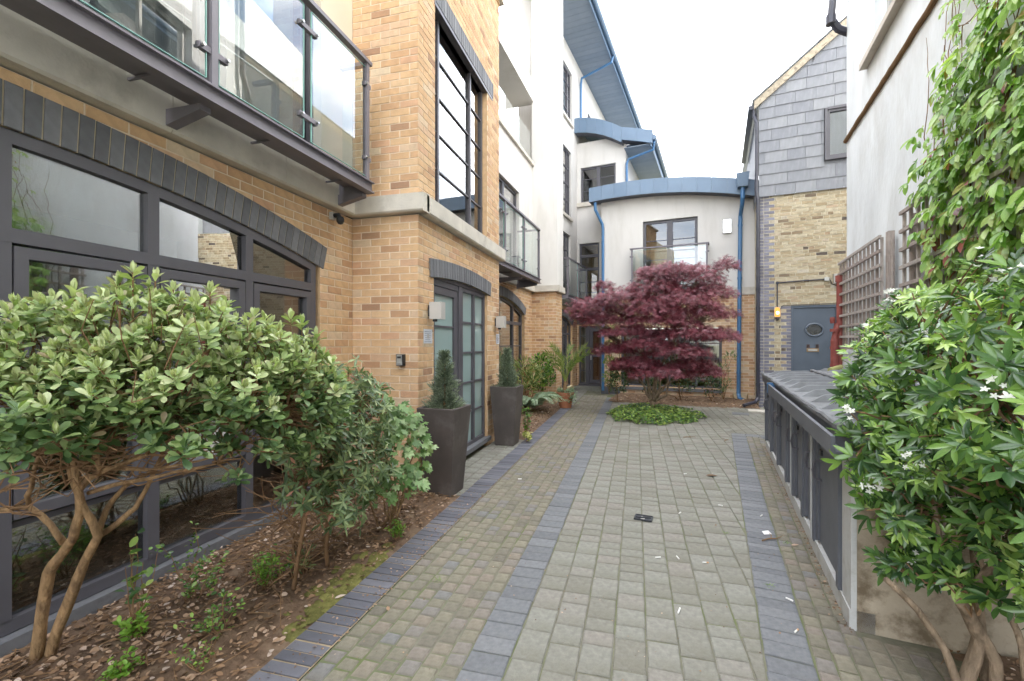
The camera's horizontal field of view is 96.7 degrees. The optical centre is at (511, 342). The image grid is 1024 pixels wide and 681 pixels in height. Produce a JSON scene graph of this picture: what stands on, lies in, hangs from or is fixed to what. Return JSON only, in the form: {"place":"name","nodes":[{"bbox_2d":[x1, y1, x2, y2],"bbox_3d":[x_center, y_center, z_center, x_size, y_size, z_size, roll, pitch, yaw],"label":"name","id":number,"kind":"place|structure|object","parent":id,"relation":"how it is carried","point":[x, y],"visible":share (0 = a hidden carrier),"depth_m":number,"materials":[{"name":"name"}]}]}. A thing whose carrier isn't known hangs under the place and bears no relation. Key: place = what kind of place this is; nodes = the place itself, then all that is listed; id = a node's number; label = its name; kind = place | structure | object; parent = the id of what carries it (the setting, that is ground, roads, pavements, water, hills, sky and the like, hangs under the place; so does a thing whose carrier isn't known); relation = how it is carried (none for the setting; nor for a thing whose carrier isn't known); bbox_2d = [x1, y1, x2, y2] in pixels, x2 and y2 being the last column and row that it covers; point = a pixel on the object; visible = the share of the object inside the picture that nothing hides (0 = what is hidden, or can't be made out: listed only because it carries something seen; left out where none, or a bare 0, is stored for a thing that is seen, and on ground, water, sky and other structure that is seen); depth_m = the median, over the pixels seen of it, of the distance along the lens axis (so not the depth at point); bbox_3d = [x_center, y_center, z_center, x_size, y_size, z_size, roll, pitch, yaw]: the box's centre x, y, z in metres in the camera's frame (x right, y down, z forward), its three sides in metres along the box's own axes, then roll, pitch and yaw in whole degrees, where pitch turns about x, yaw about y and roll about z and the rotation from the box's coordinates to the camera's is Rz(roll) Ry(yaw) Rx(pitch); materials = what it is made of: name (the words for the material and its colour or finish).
{"place":"outdoors","nodes":[
{"label":"outdoors","id":0,"kind":"place"},
{"bbox_2d":[0,485,458,680],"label":"planting bed","id":1,"kind":"object","parent":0,"point":[259,655],"visible":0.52,"depth_m":2.48,"materials":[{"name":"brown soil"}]},
{"bbox_2d":[95,646,144,680],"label":"shrub","id":2,"kind":"object","parent":1,"relation":"on","point":[111,671],"visible":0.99,"depth_m":2.01,"materials":[{"name":"green plant"}]},
{"bbox_2d":[112,603,149,641],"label":"shrub","id":3,"kind":"object","parent":1,"relation":"on","point":[141,625],"visible":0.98,"depth_m":2.26,"materials":[{"name":"green plant"}]},
{"bbox_2d":[114,528,158,636],"bbox_3d":[-1.895,1.237,2.323,0.163,0.528,0.221,0,0,-18],"label":"shrub","id":4,"kind":"object","parent":1,"relation":"on","point":[130,581],"visible":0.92,"depth_m":2.32,"materials":[{"name":"green plant"}]},
{"bbox_2d":[0,260,354,665],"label":"evergreen shrub","id":5,"kind":"object","parent":1,"relation":"on","point":[96,366],"visible":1,"depth_m":1.81,"materials":[{"name":"green plant"}]},
{"bbox_2d":[148,521,228,602],"bbox_3d":[-1.790,1.283,2.565,0.338,0.440,0.315,0,0,15],"label":"shrub","id":6,"kind":"object","parent":1,"relation":"on","point":[195,584],"visible":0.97,"depth_m":2.57,"materials":[{"name":"green plant"}]},
{"bbox_2d":[169,637,221,672],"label":"shrub","id":7,"kind":"object","parent":1,"relation":"on","point":[200,663],"visible":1,"depth_m":2.09,"materials":[{"name":"green plant"}]},
{"bbox_2d":[173,587,244,640],"bbox_3d":[-1.521,1.402,2.332,0.202,0.202,0.303,0,0,23],"label":"shrub","id":8,"kind":"object","parent":1,"relation":"on","point":[209,622],"visible":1,"depth_m":2.32,"materials":[{"name":"green plant"}]},
{"bbox_2d":[249,543,291,589],"bbox_3d":[-1.486,1.376,2.747,0.243,0.254,0.238,0,0,15],"label":"shrub","id":9,"kind":"object","parent":1,"relation":"on","point":[267,573],"visible":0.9,"depth_m":2.72,"materials":[{"name":"green plant"}]},
{"bbox_2d":[165,354,398,633],"bbox_3d":[-1.265,0.781,2.949,0.888,1.426,1.545,0,0,15],"label":"rhododendron","id":10,"kind":"object","parent":1,"relation":"on","point":[330,478],"visible":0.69,"depth_m":2.81,"materials":[{"name":"green plant"}]},
{"bbox_2d":[285,540,315,574],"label":"shrub","id":11,"kind":"object","parent":1,"relation":"on","point":[301,564],"visible":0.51,"depth_m":2.89,"materials":[{"name":"green plant"}]},
{"bbox_2d":[282,542,395,642],"bbox_3d":[-1.079,1.508,2.904,0.287,0.043,1.176,0,0,15],"label":"moss","id":12,"kind":"object","parent":1,"relation":"on","point":[314,612],"visible":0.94,"depth_m":2.76,"materials":[{"name":"green plant"}]},
{"bbox_2d":[384,518,405,539],"bbox_3d":[-0.883,1.421,3.483,0.144,0.164,0.127,0,0,15],"label":"box ball","id":13,"kind":"object","parent":1,"relation":"on","point":[397,529],"visible":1,"depth_m":3.46,"materials":[{"name":"green plant"}]},
{"bbox_2d":[359,391,438,529],"bbox_3d":[-0.903,0.936,3.651,0.608,1.118,0.734,0,0,15],"label":"lobed leaf shrub","id":14,"kind":"object","parent":1,"relation":"on","point":[410,477],"visible":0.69,"depth_m":3.58,"materials":[{"name":"green plant"}]},
{"bbox_2d":[300,394,607,680],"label":"sett path","id":15,"kind":"structure","parent":0,"point":[434,634],"depth_m":2.86,"materials":[{"name":"grey stone"}]},
{"bbox_2d":[455,440,523,496],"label":"doorway paving","id":16,"kind":"structure","parent":0,"point":[482,460],"depth_m":5.88,"materials":[{"name":"grey stone"}]},
{"bbox_2d":[416,403,470,496],"bbox_3d":[-0.688,1.083,4.644,0.410,0.875,0.410,0,0,18],"label":"tapered planter","id":17,"kind":"object","parent":16,"relation":"on","point":[448,430],"visible":0.76,"depth_m":4.48,"materials":[{"name":"grey metal"}]},
{"bbox_2d":[422,349,466,408],"bbox_3d":[-0.680,0.398,4.647,0.488,0.704,0.442,0,0,-43],"label":"conifer","id":18,"kind":"object","parent":17,"relation":"in","point":[443,368],"visible":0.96,"depth_m":4.60,"materials":[{"name":"green plant"}]},
{"bbox_2d":[490,384,523,445],"bbox_3d":[-0.074,1.083,6.861,0.417,0.875,0.417,0,0,15],"label":"tapered planter","id":19,"kind":"object","parent":16,"relation":"on","point":[506,403],"visible":0.86,"depth_m":6.70,"materials":[{"name":"grey metal"}]},
{"bbox_2d":[491,346,520,387],"bbox_3d":[-0.066,0.395,6.856,0.482,0.710,0.419,0,0,33],"label":"conifer","id":20,"kind":"object","parent":19,"relation":"in","point":[504,380],"visible":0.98,"depth_m":6.82,"materials":[{"name":"green plant"}]},
{"bbox_2d":[519,402,559,439],"bbox_3d":[0.223,1.503,9.329,1.100,0.074,4.200,0,0,15],"label":"planting bed","id":21,"kind":"object","parent":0,"point":[543,419],"visible":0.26,"depth_m":9.41,"materials":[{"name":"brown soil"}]},
{"bbox_2d":[521,406,532,430],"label":"dark ground plant","id":22,"kind":"object","parent":21,"relation":"on","point":[525,426],"visible":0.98,"depth_m":7.17,"materials":[{"name":"green plant"}]},
{"bbox_2d":[522,431,532,441],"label":"variegated plant","id":23,"kind":"object","parent":21,"relation":"on","point":[527,435],"visible":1,"depth_m":6.93,"materials":[{"name":"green plant"}]},
{"bbox_2d":[512,355,544,408],"bbox_3d":[0.338,0.871,9.981,0.731,1.251,0.916,0,0,15],"label":"photinia","id":24,"kind":"object","parent":21,"relation":"on","point":[527,371],"visible":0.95,"depth_m":9.91,"materials":[{"name":"green plant"}]},
{"bbox_2d":[525,352,555,391],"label":"round shrub","id":25,"kind":"object","parent":21,"relation":"on","point":[548,368],"visible":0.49,"depth_m":10.80,"materials":[{"name":"green plant"}]},
{"bbox_2d":[522,392,565,407],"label":"fern","id":26,"kind":"object","parent":21,"relation":"on","point":[534,401],"visible":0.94,"depth_m":9.65,"materials":[{"name":"green plant"}]},
{"bbox_2d":[556,389,588,405],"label":"path","id":27,"kind":"structure","parent":0,"point":[580,394],"depth_m":13.39,"materials":[{"name":"grey stone"}]},
{"bbox_2d":[499,0,846,328],"label":"sky","id":28,"kind":"structure","parent":0,"point":[693,70],"materials":[{"name":"white"}]},
{"bbox_2d":[455,392,979,680],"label":"paved yard","id":29,"kind":"structure","parent":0,"point":[606,552],"depth_m":3.00,"materials":[{"name":"grey stone"}]},
{"bbox_2d":[455,398,611,680],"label":"blue stripe","id":30,"kind":"object","parent":29,"relation":"on","point":[498,636],"visible":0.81,"depth_m":2.87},
{"bbox_2d":[239,423,851,680],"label":"paving grit","id":31,"kind":"object","parent":29,"relation":"on","point":[334,635],"visible":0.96,"depth_m":2.87,"materials":[{"name":"beige gravel"}]},
{"bbox_2d":[602,324,616,393],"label":"climbing plant","id":32,"kind":"object","parent":29,"relation":"on","point":[606,360],"visible":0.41,"depth_m":13.13,"materials":[{"name":"green plant"}]},
{"bbox_2d":[634,514,652,521],"bbox_3d":[1.136,1.506,3.930,0.150,0.021,0.110,0,0,24],"label":"black tray","id":33,"kind":"object","parent":29,"relation":"on","point":[641,517],"visible":1,"depth_m":3.91,"materials":[{"name":"plastic"}]},
{"bbox_2d":[606,402,706,424],"bbox_3d":[2.830,1.394,9.312,1.895,0.275,1.977,0,0,44],"label":"ivy carpet","id":34,"kind":"object","parent":29,"relation":"on","point":[666,411],"visible":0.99,"depth_m":8.93,"materials":[{"name":"green plant"}]},
{"bbox_2d":[589,171,758,399],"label":"curved roof wing","id":35,"kind":"structure","parent":29,"relation":"on","point":[649,222],"depth_m":12.63,"materials":[{"name":"white paint"}]},
{"bbox_2d":[643,217,697,286],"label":"french window","id":36,"kind":"structure","parent":35,"relation":"in","point":[683,230],"depth_m":14.04,"materials":[{"name":"clear glass"}]},
{"bbox_2d":[621,328,722,392],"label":"low window","id":37,"kind":"structure","parent":35,"relation":"in","point":[716,348],"depth_m":12.88,"materials":[{"name":"glass"}]},
{"bbox_2d":[723,219,730,233],"bbox_3d":[5.775,-3.130,12.220,0.200,0.360,0.072,0,0,24],"label":"plaque light","id":38,"kind":"object","parent":35,"relation":"attached to","point":[726,225],"visible":1,"depth_m":12.19,"materials":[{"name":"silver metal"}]},
{"bbox_2d":[608,393,759,408],"bbox_3d":[4.417,1.500,11.875,3.500,0.084,1.840,0,0,24],"label":"wall foot bed","id":39,"kind":"object","parent":29,"relation":"on","point":[682,402],"visible":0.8,"depth_m":11.63,"materials":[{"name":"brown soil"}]},
{"bbox_2d":[606,369,628,400],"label":"dark shrub","id":40,"kind":"object","parent":39,"relation":"on","point":[624,376],"visible":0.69,"depth_m":11.54,"materials":[{"name":"green plant"}]},
{"bbox_2d":[564,254,745,414],"bbox_3d":[2.863,-0.120,9.428,3.634,3.286,1.601,0,0,15],"label":"maple tree","id":41,"kind":"object","parent":39,"relation":"on","point":[663,275],"visible":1,"depth_m":9.10,"materials":[{"name":"red plant"}]},
{"bbox_2d":[641,345,697,399],"bbox_3d":[3.989,0.726,11.489,1.447,1.544,0.692,0,0,-12],"label":"dark shrub","id":42,"kind":"object","parent":39,"relation":"on","point":[679,384],"visible":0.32,"depth_m":11.50,"materials":[{"name":"green plant"}]},
{"bbox_2d":[697,373,727,400],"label":"dark shrub","id":43,"kind":"object","parent":39,"relation":"on","point":[712,381],"visible":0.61,"depth_m":11.42,"materials":[{"name":"green plant"}]},
{"bbox_2d":[715,350,736,398],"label":"thin shrub","id":44,"kind":"object","parent":39,"relation":"on","point":[724,379],"visible":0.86,"depth_m":11.82,"materials":[{"name":"green plant"}]},
{"bbox_2d":[733,392,747,398],"bbox_3d":[6.019,1.420,11.995,0.360,0.200,0.200,0,0,24],"label":"drain gully","id":45,"kind":"object","parent":39,"relation":"on","point":[744,395],"visible":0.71,"depth_m":12.03,"materials":[{"name":"beige brick"}]},
{"bbox_2d":[732,412,748,414],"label":"blue slab","id":46,"kind":"structure","parent":29,"relation":"on","point":[736,413],"depth_m":9.75,"materials":[{"name":"stone"}]},
{"bbox_2d":[748,409,764,412],"bbox_3d":[6.372,1.530,9.695,2.380,0.060,0.320,0,0,24],"label":"kerb stone","id":47,"kind":"object","parent":29,"relation":"on","point":[754,410],"visible":0.21,"depth_m":10.09,"materials":[{"name":"white stone"}]},
{"bbox_2d":[731,433,818,680],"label":"paving border strip","id":48,"kind":"object","parent":29,"relation":"attached to","point":[776,608],"visible":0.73,"depth_m":2.80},
{"bbox_2d":[741,15,846,406],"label":"brick house","id":49,"kind":"structure","parent":29,"relation":"on","point":[795,130],"depth_m":10.47,"materials":[{"name":"grey stone"}]},
{"bbox_2d":[774,307,780,320],"bbox_3d":[6.194,-0.679,10.618,0.135,0.321,0.125,0,0,24],"label":"bulkhead lamp","id":50,"kind":"object","parent":49,"relation":"attached to","point":[777,313],"visible":1,"depth_m":10.60,"materials":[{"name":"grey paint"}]},
{"bbox_2d":[776,277,835,308],"bbox_3d":[6.755,-1.129,10.401,1.270,0.702,0.042,0,0,24],"label":"cable conduit","id":51,"kind":"object","parent":49,"relation":"attached to","point":[824,279],"visible":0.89,"depth_m":10.42,"materials":[{"name":"black plastic"}]},
{"bbox_2d":[794,307,834,370],"bbox_3d":[6.898,0.330,10.404,0.790,2.260,0.252,0,0,15],"label":"porthole door","id":52,"kind":"structure","parent":49,"relation":"in","point":[812,326],"depth_m":10.40,"materials":[{"name":"grey paint"}]},
{"bbox_2d":[828,107,846,156],"bbox_3d":[7.486,-4.690,10.070,0.860,1.060,0.080,0,0,24],"label":"gable window","id":53,"kind":"structure","parent":49,"relation":"in","point":[844,108],"depth_m":10.20,"materials":[{"name":"grey paint"}]},
{"bbox_2d":[761,368,1023,657],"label":"bin store","id":54,"kind":"structure","parent":29,"relation":"on","point":[801,439],"depth_m":2.61,"materials":[{"name":"grey paint"}]},
{"bbox_2d":[763,384,769,442],"bbox_3d":[3.577,0.993,6.328,0.108,0.815,0.630,0,0,24],"label":"door","id":55,"kind":"structure","parent":54,"relation":"in","point":[767,400],"depth_m":6.53,"materials":[{"name":"grey wood"}]},
{"bbox_2d":[772,397,775,455],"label":"door","id":56,"kind":"structure","parent":54,"relation":"in","point":[773,400],"depth_m":5.81,"materials":[{"name":"grey wood"}]},
{"bbox_2d":[775,404,783,468],"bbox_3d":[2.975,0.994,4.998,0.108,0.818,0.630,0,0,24],"label":"door","id":57,"kind":"structure","parent":54,"relation":"in","point":[781,410],"depth_m":5.22,"materials":[{"name":"grey wood"}]},
{"bbox_2d":[786,412,789,481],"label":"door","id":58,"kind":"structure","parent":54,"relation":"in","point":[788,415],"depth_m":4.59,"materials":[{"name":"grey wood"}]},
{"bbox_2d":[790,419,799,499],"bbox_3d":[2.524,0.993,4.000,0.108,0.815,0.440,0,0,24],"label":"door","id":59,"kind":"structure","parent":54,"relation":"in","point":[796,433],"depth_m":4.16,"materials":[{"name":"grey wood"}]},
{"bbox_2d":[804,429,809,520],"bbox_3d":[2.312,0.997,3.531,0.108,0.824,0.410,0,0,24],"label":"door","id":60,"kind":"structure","parent":54,"relation":"in","point":[806,435],"depth_m":3.68,"materials":[{"name":"grey wood"}]},
{"bbox_2d":[811,441,835,571],"bbox_3d":[2.056,0.998,2.966,0.108,0.826,0.650,0,0,24],"label":"door","id":61,"kind":"structure","parent":54,"relation":"in","point":[825,479],"depth_m":3.07,"materials":[{"name":"grey wood"}]},
{"bbox_2d":[827,365,842,370],"bbox_3d":[4.282,0.342,6.020,0.266,0.101,0.070,0,0,-27],"label":"paper roll","id":62,"kind":"object","parent":54,"relation":"on","point":[838,367],"visible":0.84,"depth_m":5.99,"materials":[{"name":"paper"}]},
{"bbox_2d":[747,436,958,680],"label":"paving","id":63,"kind":"structure","parent":0,"point":[884,665],"depth_m":2.43,"materials":[{"name":"grey stone"}]},
{"bbox_2d":[951,653,1020,680],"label":"corner bed","id":64,"kind":"object","parent":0,"point":[1007,667],"visible":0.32,"depth_m":2.09,"materials":[{"name":"brown soil"}]},
{"bbox_2d":[821,246,1023,680],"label":"flowering bush","id":65,"kind":"object","parent":64,"relation":"on","point":[947,419],"visible":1,"depth_m":1.84,"materials":[{"name":"green plant"}]},
{"bbox_2d":[932,644,1019,679],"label":"leaf litter","id":66,"kind":"object","parent":64,"relation":"on","point":[1012,674],"visible":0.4,"depth_m":2.09,"materials":[{"name":"brown plant"}]},
{"label":"ground","id":67,"kind":"structure","parent":0,"visible":0},
{"bbox_2d":[0,0,642,657],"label":"apartment building","id":68,"kind":"structure","parent":67,"relation":"on","point":[238,150],"depth_m":4.26,"materials":[{"name":"orange brick"}]},
{"bbox_2d":[0,126,317,657],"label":"arched window","id":69,"kind":"structure","parent":68,"relation":"in","point":[251,269],"depth_m":3.00,"materials":[{"name":"glass"}]},
{"bbox_2d":[183,0,312,144],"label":"french window","id":70,"kind":"structure","parent":68,"relation":"in","point":[262,40],"depth_m":4.02,"materials":[{"name":"clear glass"}]},
{"bbox_2d":[329,212,343,224],"bbox_3d":[-1.711,-1.218,4.457,0.145,0.125,0.074,0,0,15],"label":"security camera","id":71,"kind":"object","parent":68,"relation":"attached to","point":[337,217],"visible":1,"depth_m":4.44,"materials":[{"name":"black plastic"}]},
{"bbox_2d":[396,354,405,365],"bbox_3d":[-1.137,0.175,4.644,0.084,0.116,0.052,0,0,15],"label":"key safe","id":72,"kind":"object","parent":68,"relation":"attached to","point":[400,359],"visible":1,"depth_m":4.62,"materials":[{"name":"grey plastic"}]},
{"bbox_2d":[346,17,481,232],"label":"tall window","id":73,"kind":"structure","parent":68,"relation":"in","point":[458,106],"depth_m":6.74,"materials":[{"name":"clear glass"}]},
{"bbox_2d":[424,329,431,342],"bbox_3d":[-0.889,-0.070,4.821,0.004,0.150,0.205,0,0,15],"label":"notice","id":74,"kind":"object","parent":68,"relation":"attached to","point":[427,335],"visible":1,"depth_m":4.82,"materials":[{"name":"paper"}]},
{"bbox_2d":[428,302,444,321],"bbox_3d":[-0.806,-0.330,4.842,0.162,0.205,0.110,0,0,15],"label":"wall light","id":75,"kind":"object","parent":68,"relation":"attached to","point":[436,310],"visible":1,"depth_m":4.79,"materials":[{"name":"silver metal"}]},
{"bbox_2d":[434,285,460,401],"bbox_3d":[-0.774,0.363,5.403,0.126,2.015,0.730,0,0,15],"label":"entrance door","id":76,"kind":"structure","parent":68,"relation":"in","point":[445,330],"depth_m":5.52,"materials":[{"name":"grey paint"}]},
{"bbox_2d":[496,334,498,343],"bbox_3d":[-0.227,-0.060,7.250,0.004,0.160,0.170,0,0,15],"label":"notice","id":77,"kind":"object","parent":68,"relation":"attached to","point":[497,338],"visible":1,"depth_m":7.23,"materials":[{"name":"paper"}]},
{"bbox_2d":[495,316,505,329],"bbox_3d":[-0.183,-0.312,7.129,0.162,0.205,0.110,0,0,15],"label":"wall light","id":78,"kind":"object","parent":68,"relation":"attached to","point":[500,322],"visible":1,"depth_m":7.08,"materials":[{"name":"silver metal"}]},
{"bbox_2d":[499,176,515,265],"bbox_3d":[-0.363,-2.505,9.362,0.068,1.990,2.710,0,0,19],"label":"french window","id":79,"kind":"structure","parent":68,"relation":"in","point":[504,188],"depth_m":10.20,"materials":[{"name":"clear glass"}]},
{"bbox_2d":[499,296,522,405],"bbox_3d":[-0.258,0.257,9.479,0.176,2.466,3.240,0,0,19],"label":"arched window","id":80,"kind":"structure","parent":68,"relation":"in","point":[511,336],"depth_m":10.33,"materials":[{"name":"grey glass"}]},
{"bbox_2d":[518,64,573,128],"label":"casement window","id":81,"kind":"structure","parent":68,"relation":"in","point":[566,76],"depth_m":14.44,"materials":[{"name":"grey paint"}]},
{"bbox_2d":[562,233,568,298],"bbox_3d":[1.520,-2.405,14.036,0.068,2.040,1.320,0,0,24],"label":"casement window","id":82,"kind":"structure","parent":68,"relation":"in","point":[565,237],"depth_m":14.33,"materials":[{"name":"grey paint"}]},
{"bbox_2d":[562,317,570,387],"bbox_3d":[1.349,0.282,13.658,0.072,2.236,2.560,0,0,24],"label":"arched window","id":83,"kind":"structure","parent":68,"relation":"in","point":[566,327],"depth_m":14.41,"materials":[{"name":"grey paint"}]},
{"bbox_2d":[563,147,572,221],"bbox_3d":[1.625,-4.992,14.115,0.194,2.205,1.290,0,0,24],"label":"casement window","id":84,"kind":"structure","parent":68,"relation":"in","point":[565,154],"depth_m":14.42,"materials":[{"name":"grey paint"}]},
{"bbox_2d":[248,405,572,680],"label":"brick edging","id":85,"kind":"object","parent":67,"relation":"on","point":[303,644],"visible":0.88,"depth_m":2.83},
{"bbox_2d":[556,391,573,407],"bbox_3d":[1.248,1.336,10.667,0.414,0.368,0.414,0,0,15],"label":"flower pot","id":86,"kind":"object","parent":85,"relation":"on","point":[564,404],"visible":0.61,"depth_m":10.52,"materials":[{"name":"ceramic"}]},
{"bbox_2d":[537,341,593,392],"bbox_3d":[1.243,0.569,10.665,1.458,1.304,0.537,0,0,15],"label":"palm","id":87,"kind":"object","parent":86,"relation":"in","point":[560,363],"visible":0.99,"depth_m":10.66,"materials":[{"name":"green plant"}]},
{"bbox_2d":[557,385,577,402],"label":"trailing plant","id":88,"kind":"object","parent":86,"relation":"in","point":[571,390],"visible":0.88,"depth_m":10.53,"materials":[{"name":"green plant"}]},
{"bbox_2d":[574,118,667,390],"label":"wing","id":89,"kind":"structure","parent":67,"relation":"on","point":[609,153],"depth_m":15.15,"materials":[{"name":"white painted render"},{"name":"blue grey metal"},{"name":"orange yellow brick"}]},
{"bbox_2d":[580,243,598,298],"bbox_3d":[2.807,-2.385,15.662,0.665,1.900,1.066,0,0,24],"label":"casement window","id":90,"kind":"structure","parent":89,"relation":"in","point":[589,253],"depth_m":15.95,"materials":[{"name":"glass"}]},
{"bbox_2d":[590,328,600,383],"bbox_3d":[2.890,0.370,15.222,0.680,2.100,0.400,0,0,24],"label":"rear door","id":91,"kind":"structure","parent":89,"relation":"in","point":[595,360],"depth_m":15.39,"materials":[{"name":"grey paint"}]},
{"bbox_2d":[581,163,615,202],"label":"casement window","id":92,"kind":"structure","parent":89,"relation":"in","point":[597,176],"depth_m":15.58,"materials":[{"name":"clear glass"}]},
{"bbox_2d":[825,0,1023,383],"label":"white house","id":93,"kind":"structure","parent":67,"relation":"on","point":[887,84],"depth_m":5.01,"materials":[{"name":"paint"}]},
{"bbox_2d":[830,275,842,366],"bbox_3d":[4.669,0.287,6.528,0.201,2.505,0.119,0,0,-2],"label":"soil pipe","id":94,"kind":"object","parent":93,"relation":"attached to","point":[836,341],"visible":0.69,"depth_m":6.50,"materials":[{"name":"red metal"}]},
{"bbox_2d":[837,230,894,349],"bbox_3d":[4.326,-0.130,5.673,0.112,2.100,1.997,0,0,22],"label":"trellis","id":95,"kind":"object","parent":93,"relation":"attached to","point":[890,262],"visible":0.7,"depth_m":5.49,"materials":[{"name":"grey wood"}]},
{"bbox_2d":[898,0,1023,372],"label":"wall creeper","id":96,"kind":"object","parent":93,"relation":"attached to","point":[958,108],"depth_m":3.00,"materials":[{"name":"green plant"}]},
{"bbox_2d":[899,146,1023,363],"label":"trellis","id":97,"kind":"object","parent":93,"relation":"attached to","point":[913,264],"visible":0.31,"depth_m":3.74,"materials":[{"name":"grey wood"}]}
]}

